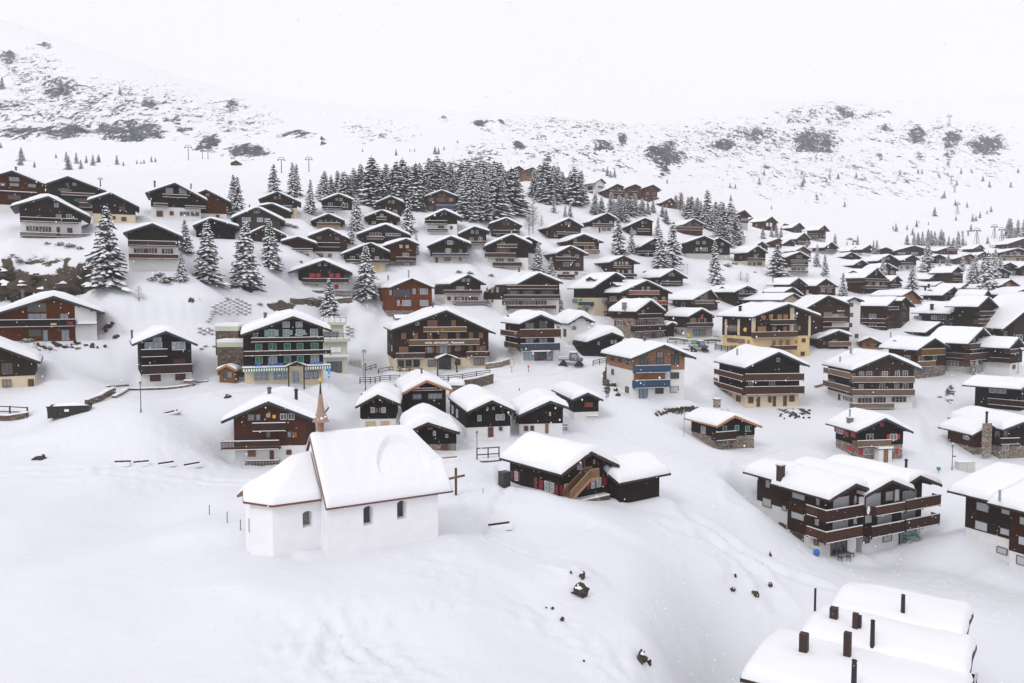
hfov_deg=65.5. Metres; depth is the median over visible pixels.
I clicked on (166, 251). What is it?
window
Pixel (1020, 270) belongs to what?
chalet
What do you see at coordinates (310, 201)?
conifer
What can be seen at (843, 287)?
conifer
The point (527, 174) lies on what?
chalet
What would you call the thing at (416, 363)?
window
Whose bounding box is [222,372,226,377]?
window
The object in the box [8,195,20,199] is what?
window
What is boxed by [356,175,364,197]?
conifer
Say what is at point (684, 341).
fence
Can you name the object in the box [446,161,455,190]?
conifer
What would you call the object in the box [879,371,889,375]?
window
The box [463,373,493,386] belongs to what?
retaining wall
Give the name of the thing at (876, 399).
window
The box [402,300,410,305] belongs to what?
window
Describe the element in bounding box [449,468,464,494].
wooden cross
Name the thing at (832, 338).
chalet
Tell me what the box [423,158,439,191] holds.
conifer
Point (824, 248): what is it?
chalet
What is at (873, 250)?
conifer
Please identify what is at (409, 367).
fence
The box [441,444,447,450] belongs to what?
door
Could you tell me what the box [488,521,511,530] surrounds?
bench
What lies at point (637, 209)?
conifer
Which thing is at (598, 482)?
window
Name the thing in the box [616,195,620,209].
conifer
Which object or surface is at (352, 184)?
conifer
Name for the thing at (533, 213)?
bare larch
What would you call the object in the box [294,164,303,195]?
conifer
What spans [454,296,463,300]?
window
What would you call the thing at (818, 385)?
retaining wall
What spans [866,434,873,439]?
window
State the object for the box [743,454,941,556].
apartment house
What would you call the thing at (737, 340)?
window
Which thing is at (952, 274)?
chalet
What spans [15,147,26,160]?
conifer
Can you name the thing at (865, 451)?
window
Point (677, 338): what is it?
retaining wall
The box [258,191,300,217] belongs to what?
chalet
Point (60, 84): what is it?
conifer
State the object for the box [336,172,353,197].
conifer
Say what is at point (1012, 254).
chalet
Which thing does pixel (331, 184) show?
conifer
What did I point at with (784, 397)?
door
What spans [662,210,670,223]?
conifer
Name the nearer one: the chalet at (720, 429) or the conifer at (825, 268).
the chalet at (720, 429)
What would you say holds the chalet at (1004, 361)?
on the ground
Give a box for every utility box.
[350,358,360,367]
[955,460,974,472]
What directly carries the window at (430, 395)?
in the chalet at (431, 388)
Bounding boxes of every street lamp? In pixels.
[139,382,141,412]
[364,363,365,390]
[951,445,955,469]
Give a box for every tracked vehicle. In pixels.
[558,351,583,366]
[688,340,708,351]
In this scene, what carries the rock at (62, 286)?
on the ground
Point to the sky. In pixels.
(572, 30)
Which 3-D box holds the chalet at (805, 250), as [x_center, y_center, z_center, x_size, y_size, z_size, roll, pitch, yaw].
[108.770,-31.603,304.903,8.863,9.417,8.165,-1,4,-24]
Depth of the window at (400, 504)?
60.22 m
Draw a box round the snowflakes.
[1,0,1023,682]
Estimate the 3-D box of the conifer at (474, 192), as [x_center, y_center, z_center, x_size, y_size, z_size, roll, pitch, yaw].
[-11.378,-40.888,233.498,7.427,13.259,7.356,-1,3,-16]
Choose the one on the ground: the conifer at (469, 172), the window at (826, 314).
the conifer at (469, 172)
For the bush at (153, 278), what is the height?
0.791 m
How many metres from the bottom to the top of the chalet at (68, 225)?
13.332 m
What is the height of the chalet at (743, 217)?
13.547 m
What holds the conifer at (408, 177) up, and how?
on the ground
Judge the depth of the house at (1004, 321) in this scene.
196.64 m
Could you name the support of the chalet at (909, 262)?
on the ground
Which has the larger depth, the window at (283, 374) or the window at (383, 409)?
the window at (283, 374)
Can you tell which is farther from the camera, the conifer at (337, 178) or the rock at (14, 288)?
the conifer at (337, 178)
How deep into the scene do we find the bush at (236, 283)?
157.26 m
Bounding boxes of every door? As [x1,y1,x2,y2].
[28,379,33,386]
[270,450,273,459]
[439,357,450,369]
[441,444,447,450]
[488,427,492,436]
[534,477,536,488]
[756,397,759,406]
[773,396,775,405]
[783,396,786,405]
[883,449,887,462]
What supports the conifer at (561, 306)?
on the ground
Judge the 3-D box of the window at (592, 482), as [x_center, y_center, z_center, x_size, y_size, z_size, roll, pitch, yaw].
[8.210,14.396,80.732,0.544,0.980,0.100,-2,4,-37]
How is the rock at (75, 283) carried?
on the ground
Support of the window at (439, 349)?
in the hotel at (466, 337)
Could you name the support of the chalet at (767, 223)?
on the ground
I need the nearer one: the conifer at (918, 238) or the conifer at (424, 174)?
the conifer at (424, 174)
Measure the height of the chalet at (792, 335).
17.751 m
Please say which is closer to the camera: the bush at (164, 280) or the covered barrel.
the covered barrel
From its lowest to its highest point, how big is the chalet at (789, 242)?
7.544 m
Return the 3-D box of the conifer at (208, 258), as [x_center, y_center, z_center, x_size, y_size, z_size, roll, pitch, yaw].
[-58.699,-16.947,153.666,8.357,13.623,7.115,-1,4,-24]
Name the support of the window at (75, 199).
in the chalet at (77, 192)
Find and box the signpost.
[361,349,369,375]
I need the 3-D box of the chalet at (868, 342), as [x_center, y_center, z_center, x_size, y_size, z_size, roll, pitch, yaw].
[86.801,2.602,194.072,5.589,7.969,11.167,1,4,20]
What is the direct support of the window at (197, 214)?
in the chalet at (186, 204)
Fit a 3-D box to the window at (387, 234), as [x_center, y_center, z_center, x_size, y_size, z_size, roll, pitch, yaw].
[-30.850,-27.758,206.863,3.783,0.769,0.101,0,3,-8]
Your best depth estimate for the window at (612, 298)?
193.75 m
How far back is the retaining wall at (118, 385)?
115.67 m
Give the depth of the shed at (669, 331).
187.53 m
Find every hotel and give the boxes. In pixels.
[240,308,331,388]
[383,302,495,375]
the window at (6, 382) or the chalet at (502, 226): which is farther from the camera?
the chalet at (502, 226)
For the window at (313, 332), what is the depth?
122.78 m
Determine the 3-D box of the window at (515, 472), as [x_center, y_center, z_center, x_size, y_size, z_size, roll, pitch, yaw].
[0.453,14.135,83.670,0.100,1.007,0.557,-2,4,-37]
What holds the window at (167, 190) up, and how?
in the chalet at (186, 204)
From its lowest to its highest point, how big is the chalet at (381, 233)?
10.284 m
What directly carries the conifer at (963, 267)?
on the ground
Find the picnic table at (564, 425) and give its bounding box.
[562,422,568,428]
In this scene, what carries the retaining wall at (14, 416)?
on the ground
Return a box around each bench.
[113,460,130,466]
[133,460,148,466]
[158,461,175,466]
[164,409,181,414]
[184,462,201,467]
[442,456,457,461]
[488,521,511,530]
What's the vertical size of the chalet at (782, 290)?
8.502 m
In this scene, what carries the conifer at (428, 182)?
on the ground
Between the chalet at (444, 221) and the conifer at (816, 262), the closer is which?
the chalet at (444, 221)
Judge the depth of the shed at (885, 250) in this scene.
348.37 m
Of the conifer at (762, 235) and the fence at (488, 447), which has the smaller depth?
the fence at (488, 447)
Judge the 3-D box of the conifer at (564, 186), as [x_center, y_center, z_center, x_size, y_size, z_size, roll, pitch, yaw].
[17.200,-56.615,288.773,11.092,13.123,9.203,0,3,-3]
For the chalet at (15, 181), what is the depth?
182.79 m
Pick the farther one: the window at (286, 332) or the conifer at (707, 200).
the conifer at (707, 200)
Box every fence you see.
[0,405,27,413]
[359,374,400,383]
[378,366,418,373]
[440,369,489,381]
[476,445,499,457]
[667,339,715,344]
[715,344,735,351]
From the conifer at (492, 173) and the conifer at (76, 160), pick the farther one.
the conifer at (76, 160)
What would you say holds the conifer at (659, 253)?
on the ground
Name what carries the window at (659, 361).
in the chalet at (644, 357)
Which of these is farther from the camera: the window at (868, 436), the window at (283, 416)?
the window at (868, 436)
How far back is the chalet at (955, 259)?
325.69 m
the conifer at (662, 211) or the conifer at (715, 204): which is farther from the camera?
the conifer at (715, 204)
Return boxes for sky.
[0,0,1023,124]
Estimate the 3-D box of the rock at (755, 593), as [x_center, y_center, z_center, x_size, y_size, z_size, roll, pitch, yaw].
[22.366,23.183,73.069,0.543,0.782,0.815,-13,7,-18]
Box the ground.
[0,20,1023,682]
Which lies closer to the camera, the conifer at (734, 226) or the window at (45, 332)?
the window at (45, 332)
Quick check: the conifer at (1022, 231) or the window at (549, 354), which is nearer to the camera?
the window at (549, 354)
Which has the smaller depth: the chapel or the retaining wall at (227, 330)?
the chapel
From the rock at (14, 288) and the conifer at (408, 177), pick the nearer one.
the rock at (14, 288)
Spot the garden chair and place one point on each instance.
(904, 536)
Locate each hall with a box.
[891,245,934,255]
[989,237,1023,248]
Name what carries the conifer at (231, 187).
on the ground
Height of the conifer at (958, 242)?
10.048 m
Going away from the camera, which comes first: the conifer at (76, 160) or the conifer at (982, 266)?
the conifer at (982, 266)
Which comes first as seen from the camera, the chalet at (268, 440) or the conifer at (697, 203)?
the chalet at (268, 440)
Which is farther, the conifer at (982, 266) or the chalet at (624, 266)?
the conifer at (982, 266)
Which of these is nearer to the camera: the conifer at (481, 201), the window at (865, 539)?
the window at (865, 539)
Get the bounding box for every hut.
[230,160,241,164]
[448,378,464,393]
[573,324,624,356]
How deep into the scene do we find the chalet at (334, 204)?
216.12 m
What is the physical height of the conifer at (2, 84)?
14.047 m
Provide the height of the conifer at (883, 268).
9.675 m
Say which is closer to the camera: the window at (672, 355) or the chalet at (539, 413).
the chalet at (539, 413)
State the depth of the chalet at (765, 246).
296.98 m
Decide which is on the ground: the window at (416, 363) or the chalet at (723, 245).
the chalet at (723, 245)
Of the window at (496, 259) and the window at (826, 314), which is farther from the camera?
the window at (496, 259)
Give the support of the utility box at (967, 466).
on the ground
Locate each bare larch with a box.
[135,286,143,298]
[524,210,535,230]
[525,198,539,226]
[672,193,685,210]
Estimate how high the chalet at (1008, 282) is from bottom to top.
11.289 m
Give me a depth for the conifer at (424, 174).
250.76 m
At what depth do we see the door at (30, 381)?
109.24 m
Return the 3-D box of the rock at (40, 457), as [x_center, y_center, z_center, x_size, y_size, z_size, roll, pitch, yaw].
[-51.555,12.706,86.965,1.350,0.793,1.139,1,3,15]
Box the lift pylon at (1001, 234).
[998,227,1004,240]
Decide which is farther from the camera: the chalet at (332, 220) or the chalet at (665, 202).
the chalet at (665, 202)
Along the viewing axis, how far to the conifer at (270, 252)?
171.00 m
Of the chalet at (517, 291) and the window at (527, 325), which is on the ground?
the chalet at (517, 291)
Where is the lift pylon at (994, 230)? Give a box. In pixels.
[990,224,996,238]
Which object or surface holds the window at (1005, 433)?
in the chalet at (1002, 441)
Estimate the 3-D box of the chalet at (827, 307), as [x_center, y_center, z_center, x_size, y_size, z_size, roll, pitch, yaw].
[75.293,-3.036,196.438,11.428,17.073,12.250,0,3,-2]
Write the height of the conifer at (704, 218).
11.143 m
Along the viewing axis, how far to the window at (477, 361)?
154.70 m
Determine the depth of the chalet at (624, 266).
222.99 m
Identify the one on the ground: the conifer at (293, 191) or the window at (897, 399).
the conifer at (293, 191)
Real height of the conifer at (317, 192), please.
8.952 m
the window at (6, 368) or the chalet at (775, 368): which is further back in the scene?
the chalet at (775, 368)
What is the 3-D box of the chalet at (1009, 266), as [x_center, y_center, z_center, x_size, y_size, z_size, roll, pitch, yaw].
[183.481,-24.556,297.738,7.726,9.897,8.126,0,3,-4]
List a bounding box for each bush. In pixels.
[15,259,26,262]
[22,338,33,341]
[64,243,74,246]
[148,276,157,279]
[158,278,170,282]
[232,281,241,285]
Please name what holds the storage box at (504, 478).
on the ground
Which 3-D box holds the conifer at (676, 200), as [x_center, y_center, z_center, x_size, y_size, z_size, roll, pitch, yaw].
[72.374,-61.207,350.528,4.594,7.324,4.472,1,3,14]
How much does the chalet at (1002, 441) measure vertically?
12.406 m
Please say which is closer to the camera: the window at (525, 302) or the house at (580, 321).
the house at (580, 321)
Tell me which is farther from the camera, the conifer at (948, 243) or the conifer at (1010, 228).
the conifer at (1010, 228)
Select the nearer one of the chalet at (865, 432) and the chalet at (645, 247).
the chalet at (865, 432)
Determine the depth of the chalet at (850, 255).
316.69 m
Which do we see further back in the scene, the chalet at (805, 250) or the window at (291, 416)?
the chalet at (805, 250)
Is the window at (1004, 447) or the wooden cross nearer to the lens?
the wooden cross
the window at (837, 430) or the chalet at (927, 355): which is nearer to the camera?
the window at (837, 430)
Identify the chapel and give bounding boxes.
[237,377,452,556]
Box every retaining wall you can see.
[0,411,28,420]
[84,387,115,403]
[105,383,128,386]
[112,382,194,397]
[184,379,194,386]
[195,380,208,382]
[215,322,247,354]
[217,338,243,376]
[290,296,351,304]
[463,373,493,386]
[480,458,500,462]
[485,358,509,368]
[669,337,687,340]
[699,338,720,341]
[814,383,822,387]
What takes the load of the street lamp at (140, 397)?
on the ground
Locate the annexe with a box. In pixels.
[320,317,349,373]
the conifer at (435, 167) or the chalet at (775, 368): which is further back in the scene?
the conifer at (435, 167)
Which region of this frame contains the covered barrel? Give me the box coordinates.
[813,549,819,555]
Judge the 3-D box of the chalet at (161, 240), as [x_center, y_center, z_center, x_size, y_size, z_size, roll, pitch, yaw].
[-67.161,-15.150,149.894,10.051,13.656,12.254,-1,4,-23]
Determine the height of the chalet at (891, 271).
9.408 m
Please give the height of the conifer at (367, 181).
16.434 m
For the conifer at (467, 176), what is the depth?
233.12 m
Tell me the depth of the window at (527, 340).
155.17 m
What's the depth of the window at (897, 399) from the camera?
150.67 m
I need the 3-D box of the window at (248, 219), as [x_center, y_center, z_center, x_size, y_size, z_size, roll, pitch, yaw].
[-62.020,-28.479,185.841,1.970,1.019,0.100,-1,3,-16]
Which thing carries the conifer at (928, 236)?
on the ground
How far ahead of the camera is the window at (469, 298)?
187.08 m
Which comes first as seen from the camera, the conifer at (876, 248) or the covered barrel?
the covered barrel
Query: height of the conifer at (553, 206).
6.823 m
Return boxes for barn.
[192,217,239,238]
[604,451,670,502]
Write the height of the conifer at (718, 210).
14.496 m
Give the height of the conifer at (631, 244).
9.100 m
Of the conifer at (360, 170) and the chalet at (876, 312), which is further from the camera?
the conifer at (360, 170)
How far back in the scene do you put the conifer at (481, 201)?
233.71 m
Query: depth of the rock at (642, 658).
50.61 m
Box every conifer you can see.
[0,77,5,88]
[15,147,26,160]
[16,153,23,165]
[58,79,65,89]
[62,156,73,169]
[73,154,78,163]
[82,206,131,291]
[90,155,95,165]
[174,251,189,281]
[178,219,195,253]
[192,219,230,287]
[226,175,238,213]
[227,177,246,214]
[229,220,266,291]
[260,219,284,271]
[267,162,282,192]
[284,163,300,197]
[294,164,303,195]
[303,179,317,214]
[315,175,324,197]
[317,170,331,200]
[319,278,339,316]
[328,175,335,194]
[332,170,339,190]
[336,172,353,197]
[346,222,356,243]
[347,194,364,229]
[348,176,357,197]
[352,172,359,195]
[352,242,379,301]
[353,163,364,200]
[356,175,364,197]
[357,155,387,204]
[370,170,388,206]
[383,164,392,193]
[386,157,412,205]
[387,160,408,207]
[401,199,417,232]
[405,162,427,211]
[405,166,414,197]
[414,234,419,254]
[417,168,429,205]
[420,166,431,190]
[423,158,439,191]
[426,177,433,193]
[432,156,442,189]
[437,161,451,188]
[439,177,448,190]
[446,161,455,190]
[448,176,455,192]
[449,162,463,191]
[454,160,472,194]
[455,173,482,219]
[456,171,465,210]
[457,167,475,209]
[457,179,482,218]
[462,180,485,220]
[474,160,483,173]
[474,170,487,209]
[474,172,492,213]
[474,184,493,221]
[475,176,494,220]
[481,182,499,220]
[482,161,489,170]
[483,174,498,214]
[484,175,514,217]
[487,168,509,202]
[489,176,509,215]
[494,161,502,183]
[500,170,518,215]
[501,179,512,216]
[505,167,532,216]
[513,169,528,208]
[526,169,537,196]
[531,242,545,273]
[532,162,560,202]
[534,162,561,204]
[536,164,542,181]
[536,173,553,203]
[545,257,556,277]
[550,196,557,212]
[552,167,567,200]
[553,167,566,201]
[559,289,564,310]
[560,172,568,194]
[561,164,587,206]
[563,205,567,217]
[565,170,572,187]
[567,202,573,218]
[575,171,590,200]
[589,194,601,214]
[599,198,605,212]
[605,192,617,213]
[610,200,618,216]
[610,217,630,255]
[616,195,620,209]
[617,197,627,218]
[619,201,631,221]
[623,193,628,212]
[627,196,641,216]
[627,227,635,252]
[632,193,642,215]
[638,198,648,215]
[645,201,651,213]
[650,200,656,212]
[651,227,671,268]
[653,217,659,237]
[659,205,664,216]
[661,221,684,270]
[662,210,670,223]
[674,195,680,209]
[678,193,683,208]
[683,196,700,219]
[693,197,699,214]
[695,201,702,218]
[699,188,712,215]
[699,204,710,228]
[705,207,716,230]
[706,241,724,285]
[708,202,718,224]
[712,216,725,237]
[714,201,724,228]
[714,221,734,243]
[718,202,727,231]
[722,226,737,246]
[723,200,746,236]
[725,206,744,238]
[729,216,744,244]
[732,225,743,244]
[760,228,766,238]
[764,245,794,276]
[769,227,774,236]
[774,224,779,237]
[813,244,821,266]
[820,253,829,276]
[837,273,847,295]
[871,240,875,253]
[874,241,879,253]
[879,256,887,274]
[902,265,919,289]
[904,235,911,244]
[911,233,916,244]
[916,232,920,244]
[917,241,935,272]
[919,232,924,245]
[924,228,931,245]
[929,230,934,245]
[933,231,937,245]
[937,229,945,245]
[945,255,952,265]
[946,237,951,245]
[953,231,962,248]
[959,255,967,269]
[966,259,977,283]
[971,359,980,374]
[973,254,981,283]
[978,250,998,290]
[979,258,985,279]
[991,249,1002,278]
[998,255,1003,267]
[1002,223,1010,237]
[1005,218,1014,235]
[1008,223,1012,237]
[1013,228,1017,237]
[1015,221,1020,235]
[1019,220,1023,236]
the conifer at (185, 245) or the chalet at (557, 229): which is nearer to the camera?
the conifer at (185, 245)
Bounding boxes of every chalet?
[0,167,50,212]
[0,290,104,340]
[0,336,42,388]
[10,193,90,237]
[44,175,106,215]
[87,192,139,223]
[123,222,183,270]
[129,324,197,386]
[145,181,207,220]
[196,189,231,218]
[221,386,328,465]
[230,205,284,230]
[250,225,285,242]
[256,202,291,217]
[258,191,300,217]
[280,236,317,258]
[288,258,352,294]
[307,227,350,257]
[310,213,344,229]
[320,193,353,218]
[340,242,390,272]
[355,382,402,427]
[356,223,410,243]
[364,209,399,224]
[375,196,404,216]
[377,270,433,316]
[380,238,419,265]
[394,368,452,412]
[399,403,459,450]
[424,189,459,211]
[425,208,461,234]
[427,235,471,263]
[434,274,489,303]
[448,384,515,437]
[457,225,489,249]
[483,234,532,269]
[484,267,562,314]
[487,217,521,236]
[499,431,619,500]
[500,308,561,363]
[505,166,523,181]
[509,388,568,434]
[523,167,537,180]
[524,236,541,253]
[536,217,583,238]
[543,245,588,278]
[551,381,603,419]
[556,233,603,257]
[567,272,625,315]
[580,213,616,233]
[583,178,606,194]
[593,250,639,278]
[598,184,623,199]
[600,336,696,399]
[604,279,672,320]
[608,298,666,338]
[621,217,653,235]
[624,184,641,199]
[633,238,667,256]
[640,185,661,201]
[640,268,687,285]
[650,198,677,208]
[665,307,714,337]
[668,218,705,235]
[668,289,719,310]
[679,235,714,259]
[683,397,761,449]
[708,285,757,305]
[712,237,731,259]
[713,344,809,407]
[716,301,821,356]
[730,245,767,266]
[735,210,751,230]
[739,291,801,302]
[740,241,769,250]
[748,217,778,230]
[760,238,782,247]
[762,287,803,295]
[766,276,807,294]
[778,223,804,232]
[779,251,810,276]
[780,232,811,244]
[781,239,795,245]
[781,246,812,256]
[794,295,849,344]
[802,225,829,241]
[804,278,837,294]
[808,242,838,253]
[810,329,851,348]
[822,348,922,408]
[825,407,913,462]
[832,252,861,259]
[837,246,855,252]
[838,259,869,268]
[840,268,889,293]
[849,245,872,255]
[857,335,882,349]
[860,296,898,330]
[863,263,898,274]
[864,254,898,270]
[870,289,922,303]
[878,332,950,378]
[885,275,902,287]
[894,297,915,327]
[895,255,919,269]
[911,301,954,325]
[916,273,937,280]
[916,281,943,286]
[918,254,946,263]
[918,284,958,300]
[928,266,963,282]
[929,326,991,372]
[932,246,958,253]
[936,283,968,289]
[938,416,994,454]
[945,295,998,331]
[946,254,978,263]
[948,405,1023,458]
[954,289,992,297]
[959,245,984,252]
[962,374,1023,414]
[963,284,982,288]
[969,252,991,259]
[976,279,1019,287]
[976,336,1023,374]
[979,267,1012,277]
[989,248,1023,260]
[990,262,1017,275]
[990,286,1023,298]
[1011,262,1023,275]
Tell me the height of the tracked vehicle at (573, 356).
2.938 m
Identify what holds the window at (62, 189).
in the chalet at (77, 192)
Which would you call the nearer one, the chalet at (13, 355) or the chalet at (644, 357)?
the chalet at (13, 355)
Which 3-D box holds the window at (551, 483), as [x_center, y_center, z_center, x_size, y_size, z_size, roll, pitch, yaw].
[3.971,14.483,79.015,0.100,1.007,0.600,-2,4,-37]
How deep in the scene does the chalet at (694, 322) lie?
188.88 m
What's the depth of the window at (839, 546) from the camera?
90.87 m
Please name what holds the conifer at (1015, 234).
on the ground
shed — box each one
[216,363,241,382]
[664,320,677,336]
[871,247,892,254]
[895,321,944,335]
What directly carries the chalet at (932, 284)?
on the ground
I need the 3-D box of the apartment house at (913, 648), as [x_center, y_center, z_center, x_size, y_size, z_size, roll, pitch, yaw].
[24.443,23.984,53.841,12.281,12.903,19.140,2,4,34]
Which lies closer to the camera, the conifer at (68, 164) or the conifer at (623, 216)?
the conifer at (623, 216)
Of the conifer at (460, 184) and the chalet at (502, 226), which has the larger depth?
the conifer at (460, 184)
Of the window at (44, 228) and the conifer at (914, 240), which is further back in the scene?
the conifer at (914, 240)
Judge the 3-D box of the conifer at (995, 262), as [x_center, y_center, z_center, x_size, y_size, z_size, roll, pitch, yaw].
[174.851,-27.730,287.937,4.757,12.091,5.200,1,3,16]
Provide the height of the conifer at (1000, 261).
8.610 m
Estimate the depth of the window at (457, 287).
185.28 m
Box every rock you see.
[0,267,14,280]
[0,279,10,300]
[6,280,36,300]
[28,273,42,282]
[30,284,53,295]
[31,454,46,459]
[51,281,70,293]
[67,274,84,292]
[78,266,90,278]
[570,582,589,598]
[579,570,584,580]
[637,649,647,664]
[751,591,759,596]
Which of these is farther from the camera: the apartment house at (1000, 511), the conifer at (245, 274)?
the conifer at (245, 274)
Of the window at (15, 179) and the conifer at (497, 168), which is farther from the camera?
the conifer at (497, 168)
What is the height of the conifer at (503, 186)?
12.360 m
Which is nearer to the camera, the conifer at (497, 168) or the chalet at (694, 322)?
the chalet at (694, 322)
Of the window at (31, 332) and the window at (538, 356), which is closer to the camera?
the window at (31, 332)
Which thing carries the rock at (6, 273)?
on the ground
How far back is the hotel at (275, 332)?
121.18 m
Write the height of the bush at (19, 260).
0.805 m
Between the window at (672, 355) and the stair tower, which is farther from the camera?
the stair tower
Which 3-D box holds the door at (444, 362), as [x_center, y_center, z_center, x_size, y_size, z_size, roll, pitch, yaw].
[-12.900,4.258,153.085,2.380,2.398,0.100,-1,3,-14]
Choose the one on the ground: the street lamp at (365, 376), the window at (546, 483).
the street lamp at (365, 376)
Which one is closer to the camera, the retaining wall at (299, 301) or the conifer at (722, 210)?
the retaining wall at (299, 301)
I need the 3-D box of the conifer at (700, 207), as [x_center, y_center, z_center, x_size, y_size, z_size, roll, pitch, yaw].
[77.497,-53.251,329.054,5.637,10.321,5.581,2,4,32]
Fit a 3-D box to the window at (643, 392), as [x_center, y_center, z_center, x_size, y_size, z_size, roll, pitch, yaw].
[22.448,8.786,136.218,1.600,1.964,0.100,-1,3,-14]
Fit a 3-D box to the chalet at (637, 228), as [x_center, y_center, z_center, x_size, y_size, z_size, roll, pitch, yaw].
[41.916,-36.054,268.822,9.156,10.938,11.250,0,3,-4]
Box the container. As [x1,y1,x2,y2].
[46,403,92,418]
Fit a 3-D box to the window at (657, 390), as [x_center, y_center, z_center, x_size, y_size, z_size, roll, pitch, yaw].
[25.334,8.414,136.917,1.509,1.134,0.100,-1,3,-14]
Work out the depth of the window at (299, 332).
122.02 m
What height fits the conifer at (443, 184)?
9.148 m
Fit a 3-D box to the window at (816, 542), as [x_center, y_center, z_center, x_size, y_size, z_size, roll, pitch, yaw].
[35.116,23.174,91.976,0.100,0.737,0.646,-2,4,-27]
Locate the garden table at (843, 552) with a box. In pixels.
[837,551,850,555]
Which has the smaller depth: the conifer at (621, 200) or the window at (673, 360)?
the window at (673, 360)
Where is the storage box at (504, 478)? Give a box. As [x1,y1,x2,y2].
[498,470,510,487]
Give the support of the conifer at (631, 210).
on the ground
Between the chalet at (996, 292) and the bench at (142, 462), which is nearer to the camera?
the bench at (142, 462)
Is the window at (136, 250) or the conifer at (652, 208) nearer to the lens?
the window at (136, 250)
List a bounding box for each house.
[555,309,594,344]
[740,582,977,682]
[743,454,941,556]
[947,461,1023,574]
[982,292,1023,341]
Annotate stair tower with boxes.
[838,296,864,344]
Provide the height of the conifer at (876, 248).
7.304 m
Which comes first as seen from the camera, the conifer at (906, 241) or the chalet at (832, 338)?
the chalet at (832, 338)
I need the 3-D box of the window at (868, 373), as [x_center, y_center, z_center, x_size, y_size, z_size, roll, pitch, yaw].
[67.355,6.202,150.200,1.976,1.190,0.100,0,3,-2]
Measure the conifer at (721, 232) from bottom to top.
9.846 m
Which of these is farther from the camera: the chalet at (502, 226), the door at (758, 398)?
the chalet at (502, 226)
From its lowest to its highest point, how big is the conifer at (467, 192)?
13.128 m
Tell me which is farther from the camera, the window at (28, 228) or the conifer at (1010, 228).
the conifer at (1010, 228)
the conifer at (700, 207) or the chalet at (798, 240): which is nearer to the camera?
the conifer at (700, 207)
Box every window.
[2,363,12,373]
[2,379,10,386]
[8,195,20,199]
[9,177,19,181]
[9,183,18,186]
[26,226,37,230]
[27,303,45,311]
[28,184,35,187]
[28,313,46,318]
[29,330,40,335]
[39,226,50,231]
[43,330,47,340]
[58,188,70,190]
[60,313,68,318]
[61,330,69,340]
[74,198,86,202]
[134,248,145,253]
[145,342,161,348]
[146,248,156,253]
[152,337,161,341]
[162,248,172,253]
[165,187,172,193]
[172,342,185,349]
[179,187,186,193]
[179,211,189,215]
[190,211,199,216]
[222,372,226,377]
[227,372,232,377]
[242,217,250,221]
[248,414,254,420]
[254,372,269,380]
[255,414,260,420]
[264,329,278,336]
[269,356,276,363]
[273,371,287,380]
[280,413,286,419]
[282,322,289,327]
[283,329,289,335]
[288,413,294,419]
[292,370,299,382]
[296,322,302,326]
[296,329,302,335]
[303,511,308,524]
[305,371,318,378]
[310,329,317,335]
[311,355,318,362]
[323,332,338,336]
[326,361,341,372]
[342,203,347,207]
[363,506,369,522]
[369,233,380,235]
[381,407,385,412]
[386,233,399,235]
[393,289,410,296]
[397,501,402,516]
[398,360,403,366]
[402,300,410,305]
[406,360,411,366]
[413,360,419,366]
[413,394,421,399]
[420,288,427,293]
[420,300,427,305]
[425,347,433,352]
[427,197,434,201]
[428,360,435,366]
[428,393,441,398]
[436,197,445,201]
[436,346,450,353]
[445,240,454,244]
[454,286,466,289]
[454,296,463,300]
[468,297,477,300]
[474,358,483,364]
[495,258,503,261]
[496,248,510,252]
[502,300,520,304]
[507,291,519,294]
[514,471,517,480]
[520,300,537,304]
[522,291,534,294]
[523,352,533,360]
[525,323,533,328]
[525,338,533,342]
[534,351,545,360]
[536,300,546,304]
[539,321,547,328]
[539,338,547,342]
[540,291,553,294]
[544,480,548,491]
[546,351,552,360]
[550,482,553,492]
[563,262,570,265]
[591,480,594,488]
[596,477,600,486]
[609,296,616,300]
[615,320,624,325]
[636,321,644,325]
[639,388,647,397]
[640,358,647,364]
[641,333,650,337]
[646,321,654,324]
[655,333,665,337]
[655,388,663,393]
[656,358,663,364]
[657,351,663,357]
[671,354,678,357]
[671,358,678,363]
[671,372,678,378]
[689,318,695,322]
[693,329,699,335]
[697,318,706,322]
[700,329,705,335]
[701,425,705,433]
[727,325,736,331]
[727,338,735,342]
[735,339,744,342]
[769,381,774,385]
[790,530,803,541]
[814,538,818,545]
[824,312,831,316]
[830,540,847,555]
[834,427,845,433]
[843,396,851,401]
[857,371,864,375]
[858,397,871,402]
[859,448,873,454]
[863,535,869,543]
[864,371,873,375]
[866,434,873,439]
[874,397,885,402]
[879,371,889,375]
[879,384,884,388]
[887,434,899,439]
[892,396,905,402]
[893,371,900,375]
[903,383,908,388]
[938,315,945,319]
[945,360,961,366]
[962,361,969,366]
[989,388,1005,393]
[995,431,999,438]
[1002,445,1008,450]
[1003,431,1007,437]
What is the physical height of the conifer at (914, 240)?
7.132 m
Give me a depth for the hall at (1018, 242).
404.55 m
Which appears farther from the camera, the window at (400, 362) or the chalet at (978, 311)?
the chalet at (978, 311)
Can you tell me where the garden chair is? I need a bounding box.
[903,534,908,542]
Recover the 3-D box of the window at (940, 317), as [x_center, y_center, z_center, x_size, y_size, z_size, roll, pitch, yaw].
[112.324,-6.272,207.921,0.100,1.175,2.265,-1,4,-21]
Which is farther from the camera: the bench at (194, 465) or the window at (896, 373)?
the window at (896, 373)
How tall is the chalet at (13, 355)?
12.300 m
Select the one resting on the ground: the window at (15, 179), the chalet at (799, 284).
the chalet at (799, 284)
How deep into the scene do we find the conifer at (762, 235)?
329.07 m
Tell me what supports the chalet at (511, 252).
on the ground
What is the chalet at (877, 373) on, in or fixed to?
on the ground
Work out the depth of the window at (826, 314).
191.40 m
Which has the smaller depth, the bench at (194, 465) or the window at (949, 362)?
the bench at (194, 465)
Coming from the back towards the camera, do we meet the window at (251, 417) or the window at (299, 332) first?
the window at (299, 332)

